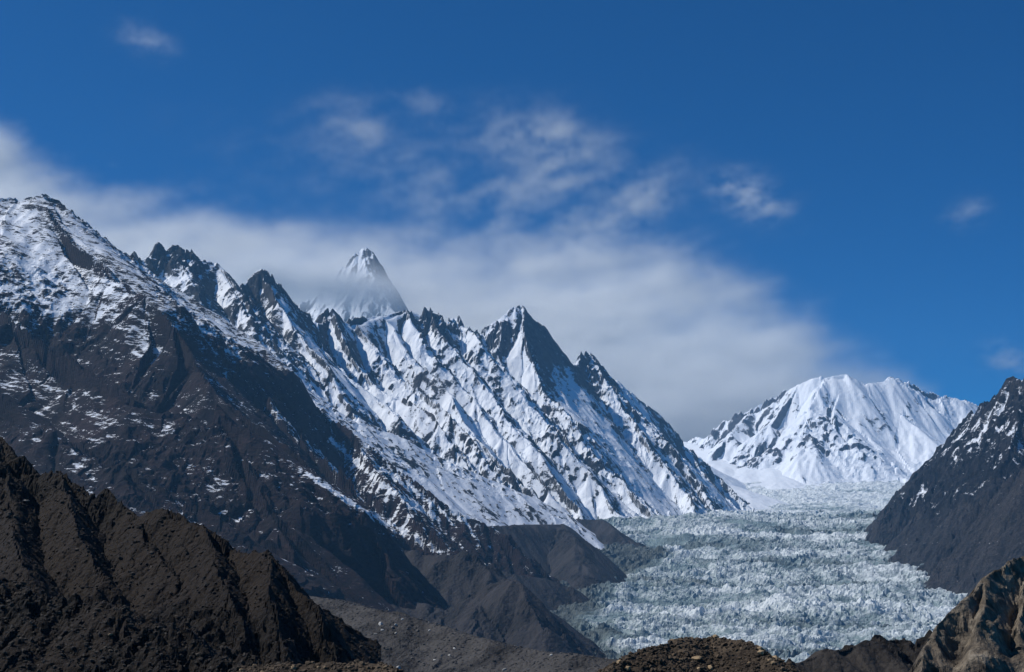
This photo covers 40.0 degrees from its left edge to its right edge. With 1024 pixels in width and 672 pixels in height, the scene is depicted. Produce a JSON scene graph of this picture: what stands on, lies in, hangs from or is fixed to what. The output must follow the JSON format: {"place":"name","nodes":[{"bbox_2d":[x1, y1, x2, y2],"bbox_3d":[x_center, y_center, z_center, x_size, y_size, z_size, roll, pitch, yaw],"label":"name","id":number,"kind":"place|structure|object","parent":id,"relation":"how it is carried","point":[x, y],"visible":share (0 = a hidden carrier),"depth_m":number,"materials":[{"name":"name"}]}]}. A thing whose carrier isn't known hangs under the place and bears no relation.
{"place":"outdoors","nodes":[
{"label":"outdoors","id":0,"kind":"place"},
{"bbox_2d":[0,577,261,671],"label":"hill","id":1,"kind":"structure","parent":0,"point":[159,639],"depth_m":138.73,"materials":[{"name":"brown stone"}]},
{"bbox_2d":[0,437,381,665],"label":"hill","id":2,"kind":"structure","parent":0,"point":[328,636],"depth_m":202.34,"materials":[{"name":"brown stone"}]},
{"bbox_2d":[0,194,559,611],"bbox_3d":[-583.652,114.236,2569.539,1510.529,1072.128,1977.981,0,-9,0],"label":"mountain","id":3,"kind":"structure","parent":0,"point":[134,385],"depth_m":2489.12,"materials":[{"name":"grey stone"}]},
{"bbox_2d":[236,660,403,671],"bbox_3d":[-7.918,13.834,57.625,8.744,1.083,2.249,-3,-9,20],"label":"gravel","id":4,"kind":"structure","parent":0,"point":[333,668],"depth_m":57.91,"materials":[{"name":"brown stone"}]},
{"bbox_2d":[298,247,420,322],"bbox_3d":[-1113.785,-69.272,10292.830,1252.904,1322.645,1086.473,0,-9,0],"label":"mountain","id":5,"kind":"structure","parent":0,"point":[360,284],"depth_m":10417.02,"materials":[{"name":"white snow"}]},
{"bbox_2d":[130,242,757,519],"bbox_3d":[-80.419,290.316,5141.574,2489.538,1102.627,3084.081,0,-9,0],"label":"mountain","id":6,"kind":"structure","parent":0,"point":[516,399],"depth_m":5081.97,"materials":[{"name":"white snow"}]},
{"bbox_2d":[306,388,604,549],"bbox_3d":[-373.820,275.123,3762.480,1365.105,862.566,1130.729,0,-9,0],"label":"mountain","id":7,"kind":"structure","parent":0,"point":[464,492],"depth_m":3910.27,"materials":[{"name":"white snow"}]},
{"bbox_2d":[309,596,617,671],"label":"hill","id":8,"kind":"structure","parent":0,"point":[446,665],"depth_m":693.04,"materials":[{"name":"gravel"}]},
{"bbox_2d":[384,548,605,657],"bbox_3d":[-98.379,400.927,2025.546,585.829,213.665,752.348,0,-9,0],"label":"hill","id":9,"kind":"structure","parent":0,"point":[475,595],"depth_m":1960.08,"materials":[{"name":"grey stone"}]},
{"bbox_2d":[0,0,1023,441],"label":"sky","id":10,"kind":"structure","parent":0,"point":[729,206],"materials":[{"name":"blue"}]},
{"bbox_2d":[487,524,626,610],"bbox_3d":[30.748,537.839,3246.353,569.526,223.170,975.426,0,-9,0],"label":"hill","id":11,"kind":"structure","parent":0,"point":[574,559],"depth_m":3367.04,"materials":[{"name":"grey stone"}]},
{"bbox_2d":[576,519,645,546],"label":"hill","id":12,"kind":"structure","parent":0,"point":[604,532],"depth_m":4161.76,"materials":[{"name":"grey stone"}]},
{"bbox_2d":[596,635,802,671],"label":"hill","id":13,"kind":"structure","parent":0,"point":[739,653],"depth_m":60.80,"materials":[{"name":"brown gravel"}]},
{"bbox_2d":[691,656,701,660],"bbox_3d":[8.040,14.054,61.259,0.538,0.278,0.406,-8,-18,42],"label":"boulder","id":14,"kind":"object","parent":13,"relation":"on","point":[696,658],"visible":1,"depth_m":61.11,"materials":[{"name":"beige stone"}]},
{"bbox_2d":[550,480,966,662],"bbox_3d":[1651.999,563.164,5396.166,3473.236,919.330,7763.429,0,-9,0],"label":"glacier","id":15,"kind":"object","parent":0,"point":[807,571],"visible":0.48,"depth_m":3258.15,"materials":[{"name":"white ice"}]},
{"bbox_2d":[683,442,894,509],"bbox_3d":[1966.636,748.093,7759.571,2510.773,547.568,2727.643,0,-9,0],"label":"snowfield","id":16,"kind":"structure","parent":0,"point":[730,475],"depth_m":7516.46,"materials":[{"name":"white snow"}]},
{"bbox_2d":[688,374,977,483],"bbox_3d":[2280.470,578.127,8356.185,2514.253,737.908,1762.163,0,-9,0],"label":"mountain","id":17,"kind":"structure","parent":0,"point":[839,428],"depth_m":8192.91,"materials":[{"name":"white snow"}]},
{"bbox_2d":[786,629,931,671],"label":"hill","id":18,"kind":"structure","parent":0,"point":[877,653],"depth_m":154.75,"materials":[{"name":"brown stone"}]},
{"bbox_2d":[864,376,1023,596],"bbox_3d":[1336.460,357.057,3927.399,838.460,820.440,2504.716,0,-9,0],"label":"mountain","id":19,"kind":"structure","parent":0,"point":[950,516],"depth_m":3868.10,"materials":[{"name":"grey stone"}]},
{"bbox_3d":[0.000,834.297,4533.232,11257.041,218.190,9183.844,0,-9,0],"label":"ground","id":20,"kind":"structure","parent":0,"visible":0},
{"bbox_2d":[909,556,1023,671],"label":"rock outcrop","id":21,"kind":"object","parent":20,"relation":"on","point":[980,628],"visible":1,"depth_m":89.33,"materials":[{"name":"brown stone"}]}
]}

